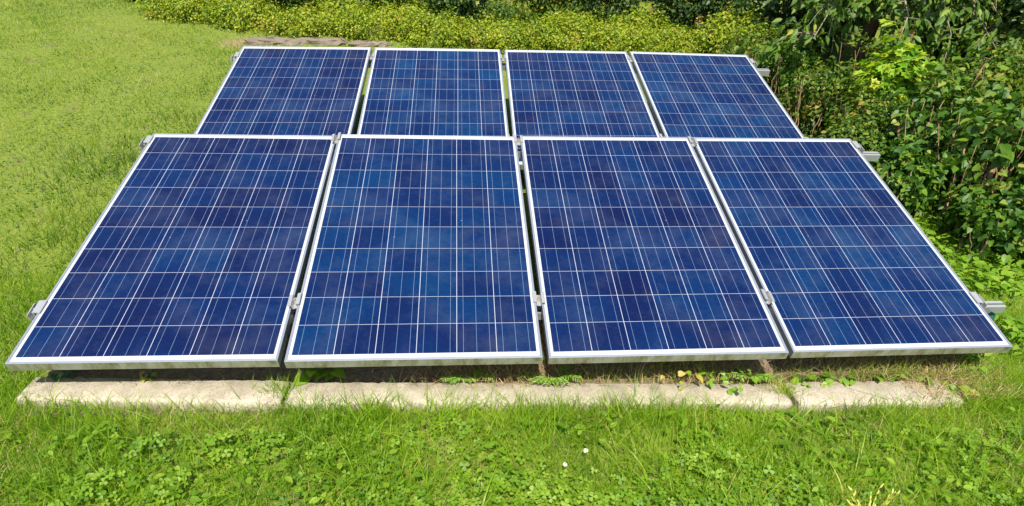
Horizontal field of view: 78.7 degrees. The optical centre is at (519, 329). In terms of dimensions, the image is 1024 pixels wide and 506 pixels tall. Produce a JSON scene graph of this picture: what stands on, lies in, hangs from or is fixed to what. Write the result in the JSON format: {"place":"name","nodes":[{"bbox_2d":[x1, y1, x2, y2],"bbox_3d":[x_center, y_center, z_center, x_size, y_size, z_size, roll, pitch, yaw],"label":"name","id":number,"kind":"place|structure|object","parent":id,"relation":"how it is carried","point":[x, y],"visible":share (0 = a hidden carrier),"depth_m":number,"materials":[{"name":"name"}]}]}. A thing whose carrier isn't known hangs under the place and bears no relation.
{"place":"outdoors","nodes":[
{"label":"outdoors","id":0,"kind":"place"},
{"bbox_2d":[0,0,1023,505],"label":"ground","id":1,"kind":"structure","parent":0,"point":[262,374],"depth_m":3.13,"materials":[{"name":"green plant"}]},
{"bbox_2d":[0,370,46,414],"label":"grass tuft","id":2,"kind":"object","parent":1,"relation":"on","point":[16,392],"visible":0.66,"depth_m":2.40,"materials":[{"name":"green plant"}]},
{"bbox_2d":[2,397,114,441],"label":"grass tuft","id":3,"kind":"object","parent":1,"relation":"on","point":[49,429],"visible":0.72,"depth_m":2.30,"materials":[{"name":"green plant"}]},
{"bbox_2d":[47,370,76,380],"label":"weed","id":4,"kind":"object","parent":1,"relation":"on","point":[62,374],"visible":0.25,"depth_m":2.51,"materials":[{"name":"green plant"}]},
{"bbox_2d":[118,0,157,5],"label":"flowering shrub","id":5,"kind":"object","parent":1,"relation":"on","point":[137,1],"visible":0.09,"depth_m":7.40,"materials":[{"name":"green plant"}]},
{"bbox_2d":[139,369,158,382],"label":"weed","id":6,"kind":"object","parent":1,"relation":"on","point":[142,379],"visible":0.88,"depth_m":2.53,"materials":[{"name":"green plant"}]},
{"bbox_2d":[16,377,289,411],"bbox_3d":[-1.443,0.305,2.518,1.013,0.176,0.157,0,30,-3],"label":"kerb stone","id":7,"kind":"object","parent":1,"relation":"on","point":[219,390],"visible":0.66,"depth_m":2.46,"materials":[{"name":"concrete"}]},
{"bbox_2d":[127,0,242,24],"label":"shrub","id":8,"kind":"object","parent":1,"relation":"on","point":[181,9],"visible":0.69,"depth_m":6.82,"materials":[{"name":"green plant"}]},
{"bbox_2d":[172,395,247,439],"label":"grass tuft","id":9,"kind":"object","parent":1,"relation":"on","point":[203,425],"visible":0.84,"depth_m":2.35,"materials":[{"name":"green plant"}]},
{"bbox_2d":[194,0,301,33],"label":"shrub","id":10,"kind":"object","parent":1,"relation":"on","point":[232,17],"visible":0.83,"depth_m":6.72,"materials":[{"name":"green plant"}]},
{"bbox_2d":[242,36,303,45],"bbox_3d":[-2.537,-2.977,6.498,0.642,0.130,0.323,-1,30,-5],"label":"rock","id":11,"kind":"object","parent":1,"relation":"on","point":[270,40],"visible":0.62,"depth_m":6.38,"materials":[{"name":"beige stone"}]},
{"bbox_2d":[249,367,307,399],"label":"grass tuft","id":12,"kind":"object","parent":1,"relation":"on","point":[280,389],"visible":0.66,"depth_m":2.49,"materials":[{"name":"green plant"}]},
{"bbox_2d":[255,0,318,13],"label":"dark bush","id":13,"kind":"object","parent":1,"relation":"on","point":[295,2],"visible":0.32,"depth_m":7.05,"materials":[{"name":"green plant"}]},
{"bbox_2d":[291,368,320,385],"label":"weed","id":14,"kind":"object","parent":1,"relation":"on","point":[303,375],"visible":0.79,"depth_m":2.57,"materials":[{"name":"green plant"}]},
{"bbox_2d":[256,1,360,37],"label":"shrub","id":15,"kind":"object","parent":1,"relation":"on","point":[289,23],"visible":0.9,"depth_m":6.66,"materials":[{"name":"green plant"}]},
{"bbox_2d":[293,37,348,45],"bbox_3d":[-2.113,-3.012,6.573,0.656,0.115,0.306,-1,30,-5],"label":"rock","id":16,"kind":"object","parent":1,"relation":"on","point":[326,41],"visible":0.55,"depth_m":6.47,"materials":[{"name":"beige stone"}]},
{"bbox_2d":[314,367,345,381],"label":"weed","id":17,"kind":"object","parent":1,"relation":"on","point":[338,372],"visible":0.96,"depth_m":2.59,"materials":[{"name":"green plant"}]},
{"bbox_2d":[300,0,388,25],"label":"flowering shrub","id":18,"kind":"object","parent":1,"relation":"on","point":[332,4],"visible":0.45,"depth_m":7.06,"materials":[{"name":"green plant"}]},
{"bbox_2d":[347,40,392,46],"bbox_3d":[-1.573,-3.005,6.608,0.493,0.105,0.292,-1,30,-5],"label":"rock","id":19,"kind":"object","parent":1,"relation":"on","point":[361,43],"visible":0.57,"depth_m":6.51,"materials":[{"name":"beige stone"}]},
{"bbox_2d":[314,0,426,42],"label":"shrub","id":20,"kind":"object","parent":1,"relation":"on","point":[357,18],"visible":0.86,"depth_m":6.68,"materials":[{"name":"green plant"}]},
{"bbox_2d":[330,382,422,431],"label":"grass tuft","id":21,"kind":"object","parent":1,"relation":"on","point":[369,413],"visible":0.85,"depth_m":2.41,"materials":[{"name":"green plant"}]},
{"bbox_2d":[360,0,435,11],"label":"dark bush","id":22,"kind":"object","parent":1,"relation":"on","point":[388,1],"visible":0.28,"depth_m":7.34,"materials":[{"name":"green plant"}]},
{"bbox_2d":[375,0,451,22],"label":"flowering shrub","id":23,"kind":"object","parent":1,"relation":"on","point":[409,8],"visible":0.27,"depth_m":7.27,"materials":[{"name":"green plant"}]},
{"bbox_2d":[384,3,492,48],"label":"shrub","id":24,"kind":"object","parent":1,"relation":"on","point":[442,28],"visible":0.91,"depth_m":6.63,"materials":[{"name":"green plant"}]},
{"bbox_2d":[404,383,507,437],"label":"grass tuft","id":25,"kind":"object","parent":1,"relation":"on","point":[449,412],"visible":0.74,"depth_m":2.42,"materials":[{"name":"green plant"}]},
{"bbox_2d":[421,0,500,22],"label":"dark bush","id":26,"kind":"object","parent":1,"relation":"on","point":[463,8],"visible":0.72,"depth_m":7.14,"materials":[{"name":"green plant"}]},
{"bbox_2d":[440,368,495,383],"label":"yarrow plant","id":27,"kind":"object","parent":1,"relation":"on","point":[454,378],"visible":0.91,"depth_m":2.61,"materials":[{"name":"green plant"}]},
{"bbox_2d":[453,13,554,53],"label":"shrub","id":28,"kind":"object","parent":1,"relation":"on","point":[501,37],"visible":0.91,"depth_m":6.64,"materials":[{"name":"green plant"}]},
{"bbox_2d":[462,0,545,29],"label":"flowering shrub","id":29,"kind":"object","parent":1,"relation":"on","point":[501,10],"visible":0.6,"depth_m":7.19,"materials":[{"name":"green plant"}]},
{"bbox_2d":[0,199,1023,505],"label":"meadow grass","id":30,"kind":"structure","parent":1,"relation":"on","point":[298,413],"depth_m":2.34,"materials":[{"name":"green plant"}]},
{"bbox_2d":[0,398,1023,505],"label":"clover cover","id":31,"kind":"object","parent":1,"relation":"on","point":[560,490],"visible":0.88,"depth_m":2.20,"materials":[{"name":"green plant"}]},
{"bbox_2d":[0,320,1023,505],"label":"dry grass","id":32,"kind":"structure","parent":1,"relation":"on","point":[969,376],"depth_m":2.71,"materials":[{"name":"plant"}]},
{"bbox_2d":[26,132,1005,322],"bbox_3d":[0.094,-0.362,3.313,4.283,0.648,1.473,-1,48,-5],"label":"mounting rack","id":33,"kind":"object","parent":1,"relation":"on","point":[991,308],"visible":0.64,"depth_m":2.90,"materials":[{"name":"metal"}]},
{"bbox_2d":[5,133,335,370],"bbox_3d":[-1.475,-0.469,2.939,0.992,0.040,1.650,-1,47,-4],"label":"solar panel","id":34,"kind":"object","parent":33,"relation":"attached to","point":[193,251],"visible":0.91,"depth_m":2.76,"materials":[{"name":"glass"}]},
{"bbox_2d":[284,134,542,367],"bbox_3d":[-0.458,-0.478,2.989,0.992,0.040,1.650,-1,47,-5],"label":"solar panel","id":35,"kind":"object","parent":33,"relation":"attached to","point":[420,253],"visible":0.99,"depth_m":2.81,"materials":[{"name":"glass"}]},
{"bbox_2d":[520,136,788,363],"bbox_3d":[0.555,-0.494,3.084,0.992,0.040,1.650,-1,48,-5],"label":"solar panel","id":36,"kind":"object","parent":33,"relation":"attached to","point":[639,256],"visible":0.98,"depth_m":2.91,"materials":[{"name":"glass"}]},
{"bbox_2d":[691,138,1012,357],"bbox_3d":[1.578,-0.519,3.213,0.992,0.041,1.650,-1,48,-5],"label":"solar panel","id":37,"kind":"object","parent":33,"relation":"attached to","point":[843,256],"visible":0.94,"depth_m":3.05,"materials":[{"name":"glass"}]},
{"bbox_2d":[230,52,807,137],"bbox_3d":[-0.039,-1.466,4.688,4.295,0.634,1.393,-1,48,-5],"label":"mounting rack","id":38,"kind":"object","parent":1,"relation":"on","point":[764,72],"visible":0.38,"depth_m":4.93,"materials":[{"name":"metal"}]},
{"bbox_2d":[194,46,371,135],"bbox_3d":[-1.615,-1.593,4.355,0.992,0.040,1.650,-1,48,-4],"label":"solar panel","id":39,"kind":"object","parent":38,"relation":"attached to","point":[303,91],"visible":0.66,"depth_m":4.40,"materials":[{"name":"glass"}]},
{"bbox_2d":[357,48,508,136],"bbox_3d":[-0.592,-1.611,4.424,0.992,0.041,1.650,-1,48,-4],"label":"solar panel","id":40,"kind":"object","parent":38,"relation":"attached to","point":[436,92],"visible":0.66,"depth_m":4.47,"materials":[{"name":"glass"}]},
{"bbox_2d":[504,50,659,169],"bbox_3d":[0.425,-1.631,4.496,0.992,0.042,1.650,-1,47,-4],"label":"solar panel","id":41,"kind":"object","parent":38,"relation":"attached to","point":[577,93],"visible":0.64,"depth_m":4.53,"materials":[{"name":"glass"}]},
{"bbox_2d":[629,51,803,137],"bbox_3d":[1.446,-1.643,4.580,0.992,0.042,1.650,-1,48,-5],"label":"solar panel","id":42,"kind":"object","parent":38,"relation":"attached to","point":[696,95],"visible":0.64,"depth_m":4.62,"materials":[{"name":"glass"}]},
{"bbox_2d":[285,382,791,410],"bbox_3d":[0.100,0.327,2.613,2.070,0.190,0.147,0,30,-3],"label":"kerb stone","id":43,"kind":"object","parent":1,"relation":"on","point":[411,390],"visible":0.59,"depth_m":2.57,"materials":[{"name":"concrete"}]},
{"bbox_2d":[506,0,585,20],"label":"dark bush","id":44,"kind":"object","parent":1,"relation":"on","point":[539,5],"visible":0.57,"depth_m":7.43,"materials":[{"name":"green plant"}]},
{"bbox_2d":[518,390,576,430],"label":"grass tuft","id":45,"kind":"object","parent":1,"relation":"on","point":[545,409],"visible":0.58,"depth_m":2.48,"materials":[{"name":"green plant"}]},
{"bbox_2d":[517,364,582,385],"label":"yarrow plant","id":46,"kind":"object","parent":1,"relation":"on","point":[549,380],"visible":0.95,"depth_m":2.62,"materials":[{"name":"green plant"}]},
{"bbox_2d":[516,6,612,50],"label":"shrub","id":47,"kind":"object","parent":1,"relation":"on","point":[557,28],"visible":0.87,"depth_m":6.72,"materials":[{"name":"green plant"}]},
{"bbox_2d":[540,2,620,32],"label":"flowering shrub","id":48,"kind":"object","parent":1,"relation":"on","point":[581,13],"visible":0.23,"depth_m":7.37,"materials":[{"name":"yellow plant"}]},
{"bbox_2d":[559,0,645,22],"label":"dark bush","id":49,"kind":"object","parent":1,"relation":"on","point":[614,4],"visible":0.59,"depth_m":7.38,"materials":[{"name":"green plant"}]},
{"bbox_2d":[578,18,674,54],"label":"shrub","id":50,"kind":"object","parent":1,"relation":"on","point":[622,38],"visible":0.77,"depth_m":6.70,"materials":[{"name":"green plant"}]},
{"bbox_2d":[595,3,678,34],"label":"flowering shrub","id":51,"kind":"object","parent":1,"relation":"on","point":[645,16],"visible":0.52,"depth_m":7.23,"materials":[{"name":"green plant"}]},
{"bbox_2d":[589,377,693,427],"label":"grass tuft","id":52,"kind":"object","parent":1,"relation":"on","point":[634,412],"visible":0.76,"depth_m":2.49,"materials":[{"name":"green plant"}]},
{"bbox_2d":[631,4,696,28],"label":"flowering shrub","id":53,"kind":"object","parent":1,"relation":"on","point":[673,21],"visible":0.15,"depth_m":7.49,"materials":[{"name":"green plant"}]},
{"bbox_2d":[632,21,710,53],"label":"shrub","id":54,"kind":"object","parent":1,"relation":"on","point":[678,36],"visible":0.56,"depth_m":6.78,"materials":[{"name":"green plant"}]},
{"bbox_2d":[650,361,702,390],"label":"weed","id":55,"kind":"object","parent":1,"relation":"on","point":[698,377],"visible":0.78,"depth_m":2.66,"materials":[{"name":"yellow plant"}]},
{"bbox_2d":[640,0,735,35],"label":"dark bush","id":56,"kind":"object","parent":1,"relation":"on","point":[704,8],"visible":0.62,"depth_m":7.31,"materials":[{"name":"green plant"}]},
{"bbox_2d":[683,2,758,22],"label":"flowering shrub","id":57,"kind":"object","parent":1,"relation":"on","point":[734,9],"visible":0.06,"depth_m":7.64,"materials":[{"name":"yellow plant"}]},
{"bbox_2d":[696,360,756,394],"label":"weed","id":58,"kind":"object","parent":1,"relation":"on","point":[724,378],"visible":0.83,"depth_m":2.65,"materials":[{"name":"green plant"}]},
{"bbox_2d":[689,2,780,57],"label":"hedge shrub","id":59,"kind":"object","parent":1,"relation":"on","point":[720,26],"visible":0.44,"depth_m":6.55,"materials":[{"name":"green plant"}]},
{"bbox_2d":[726,371,774,382],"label":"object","id":60,"kind":"object","parent":1,"relation":"on","point":[758,377],"visible":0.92,"depth_m":2.69,"materials":[{"name":"green plant"}]},
{"bbox_2d":[714,19,806,80],"bbox_3d":[2.362,-2.723,6.149,0.867,0.573,0.902,-21,37,-34],"label":"hedge shrub","id":61,"kind":"object","parent":1,"relation":"on","point":[744,44],"visible":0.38,"depth_m":6.05,"materials":[{"name":"green plant"}]},
{"bbox_2d":[738,33,824,106],"bbox_3d":[2.347,-2.333,5.646,0.836,0.623,0.864,-1,30,-5],"label":"hedge shrub","id":62,"kind":"object","parent":1,"relation":"on","point":[776,75],"visible":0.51,"depth_m":5.50,"materials":[{"name":"green plant"}]},
{"bbox_2d":[760,371,816,403],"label":"grass tuft","id":63,"kind":"object","parent":1,"relation":"on","point":[784,390],"visible":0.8,"depth_m":2.64,"materials":[{"name":"green plant"}]},
{"bbox_2d":[724,0,867,63],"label":"undergrowth bush","id":64,"kind":"object","parent":1,"relation":"on","point":[772,13],"visible":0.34,"depth_m":6.63,"materials":[{"name":"green plant"}]},
{"bbox_2d":[761,0,871,41],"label":"undergrowth bush","id":65,"kind":"object","parent":1,"relation":"on","point":[843,24],"visible":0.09,"depth_m":7.34,"materials":[{"name":"green plant"}]},
{"bbox_2d":[774,49,868,136],"bbox_3d":[2.477,-1.947,5.150,0.779,0.670,0.925,-1,30,-5],"label":"hedge shrub","id":66,"kind":"object","parent":1,"relation":"on","point":[814,87],"visible":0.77,"depth_m":5.01,"materials":[{"name":"green plant"}]},
{"bbox_2d":[810,97,894,163],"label":"hedge shrub","id":67,"kind":"object","parent":1,"relation":"on","point":[864,135],"visible":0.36,"depth_m":4.31,"materials":[{"name":"green plant"}]},
{"bbox_2d":[709,50,1023,269],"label":"ivy cover","id":68,"kind":"object","parent":1,"relation":"on","point":[913,213],"visible":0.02,"depth_m":4.86,"materials":[{"name":"green plant"}]},
{"bbox_2d":[816,62,929,145],"bbox_3d":[2.658,-1.609,4.687,0.786,0.721,0.837,-1,30,-5],"label":"hedge shrub","id":69,"kind":"object","parent":1,"relation":"on","point":[856,104],"visible":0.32,"depth_m":4.53,"materials":[{"name":"green plant"}]},
{"bbox_2d":[846,483,899,505],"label":"yellow stem plant","id":70,"kind":"object","parent":1,"relation":"on","point":[870,501],"visible":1,"depth_m":2.11,"materials":[{"name":"yellow plant"}]},
{"bbox_2d":[783,380,963,410],"bbox_3d":[1.521,0.334,2.719,0.735,0.170,0.164,-1,30,-5],"label":"kerb stone","id":71,"kind":"object","parent":1,"relation":"on","point":[854,391],"visible":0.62,"depth_m":2.65,"materials":[{"name":"concrete"}]},
{"bbox_2d":[789,374,812,386],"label":"weed","id":72,"kind":"object","parent":71,"relation":"on","point":[798,381],"visible":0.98,"depth_m":2.71,"materials":[{"name":"green plant"}]},
{"bbox_2d":[806,372,833,387],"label":"weed","id":73,"kind":"object","parent":71,"relation":"on","point":[825,383],"visible":0.98,"depth_m":2.71,"materials":[{"name":"green plant"}]},
{"bbox_2d":[838,373,855,386],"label":"weed","id":74,"kind":"object","parent":71,"relation":"on","point":[846,381],"visible":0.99,"depth_m":2.71,"materials":[{"name":"green plant"}]},
{"bbox_2d":[874,371,884,381],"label":"weed","id":75,"kind":"object","parent":71,"relation":"on","point":[880,379],"visible":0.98,"depth_m":2.74,"materials":[{"name":"green plant"}]},
{"bbox_2d":[889,370,905,381],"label":"weed","id":76,"kind":"object","parent":71,"relation":"on","point":[893,379],"visible":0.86,"depth_m":2.75,"materials":[{"name":"green plant"}]},
{"bbox_2d":[939,381,956,393],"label":"weed","id":77,"kind":"object","parent":71,"relation":"on","point":[951,389],"visible":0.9,"depth_m":2.70,"materials":[{"name":"green plant"}]},
{"bbox_2d":[840,1,911,25],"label":"undergrowth bush","id":78,"kind":"object","parent":1,"relation":"on","point":[862,19],"visible":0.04,"depth_m":8.05,"materials":[{"name":"green plant"}]},
{"bbox_2d":[756,0,1023,87],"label":"cherry tree","id":79,"kind":"object","parent":1,"relation":"on","point":[874,10],"visible":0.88,"depth_m":5.13,"materials":[{"name":"green plant"}]},
{"bbox_2d":[839,18,940,129],"bbox_3d":[2.726,-1.764,4.642,0.676,0.968,0.591,24,36,33],"label":"maple sapling","id":80,"kind":"object","parent":1,"relation":"on","point":[904,68],"visible":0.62,"depth_m":4.53,"materials":[{"name":"green plant"}]},
{"bbox_2d":[837,23,954,107],"bbox_3d":[3.088,-2.085,5.178,1.027,0.830,1.002,-1,30,-5],"label":"hedge shrub","id":81,"kind":"object","parent":1,"relation":"on","point":[871,54],"visible":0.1,"depth_m":5.12,"materials":[{"name":"green plant"}]},
{"bbox_2d":[869,136,968,221],"bbox_3d":[2.453,-0.992,4.056,0.638,0.534,0.723,-1,30,-5],"label":"hedge shrub","id":82,"kind":"object","parent":1,"relation":"on","point":[910,179],"visible":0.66,"depth_m":3.86,"materials":[{"name":"green plant"}]},
{"bbox_2d":[906,370,934,386],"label":"weed","id":83,"kind":"object","parent":1,"relation":"on","point":[930,382],"visible":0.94,"depth_m":2.73,"materials":[{"name":"green plant"}]},
{"bbox_2d":[896,2,982,67],"bbox_3d":[4.623,-3.408,6.296,1.497,1.600,1.523,20,34,28],"label":"undergrowth bush","id":84,"kind":"object","parent":1,"relation":"on","point":[918,17],"visible":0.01,"depth_m":6.48,"materials":[{"name":"green plant"}]},
{"bbox_2d":[870,41,1009,190],"bbox_3d":[2.853,-1.415,4.234,0.942,0.989,0.810,-1,30,-5],"label":"hedge shrub","id":85,"kind":"object","parent":1,"relation":"on","point":[921,131],"visible":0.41,"depth_m":4.14,"materials":[{"name":"green plant"}]},
{"bbox_2d":[902,0,1023,83],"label":"undergrowth bush","id":86,"kind":"object","parent":1,"relation":"on","point":[954,35],"visible":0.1,"depth_m":5.88,"materials":[{"name":"green plant"}]},
{"bbox_2d":[907,207,1023,369],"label":"broadleaf cover","id":87,"kind":"object","parent":1,"relation":"on","point":[998,276],"visible":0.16,"depth_m":3.47,"materials":[{"name":"green plant"}]},
{"bbox_2d":[907,19,1023,149],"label":"hedge shrub","id":88,"kind":"object","parent":1,"relation":"on","point":[998,70],"visible":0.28,"depth_m":4.40,"materials":[{"name":"green plant"}]},
{"bbox_2d":[958,386,978,396],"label":"weed","id":89,"kind":"object","parent":1,"relation":"on","point":[967,389],"visible":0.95,"depth_m":2.68,"materials":[{"name":"green plant"}]},
{"bbox_2d":[961,353,986,374],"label":"weed","id":90,"kind":"object","parent":1,"relation":"on","point":[969,358],"visible":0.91,"depth_m":2.83,"materials":[{"name":"green plant"}]},
{"bbox_2d":[928,66,1023,228],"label":"hedge shrub","id":91,"kind":"object","parent":1,"relation":"on","point":[993,129],"visible":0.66,"depth_m":3.75,"materials":[{"name":"green plant"}]},
{"bbox_2d":[936,160,1023,266],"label":"hedge shrub","id":92,"kind":"object","parent":1,"relation":"on","point":[980,221],"visible":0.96,"depth_m":3.59,"materials":[{"name":"green plant"}]},
{"bbox_2d":[941,29,1023,93],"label":"cherry tree","id":93,"kind":"object","parent":1,"relation":"on","point":[1017,36],"visible":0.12,"depth_m":4.93,"materials":[{"name":"green plant"}]},
{"bbox_2d":[944,0,1023,99],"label":"undergrowth bush","id":94,"kind":"object","parent":1,"relation":"on","point":[1013,21],"visible":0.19,"depth_m":5.03,"materials":[{"name":"green plant"}]},
{"bbox_2d":[964,84,1023,193],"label":"hedge shrub","id":95,"kind":"object","parent":1,"relation":"on","point":[1014,100],"visible":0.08,"depth_m":3.99,"materials":[{"name":"green plant"}]},
{"bbox_2d":[966,353,1023,394],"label":"grass tuft","id":96,"kind":"object","parent":1,"relation":"on","point":[1008,374],"visible":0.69,"depth_m":2.79,"materials":[{"name":"green plant"}]}
]}

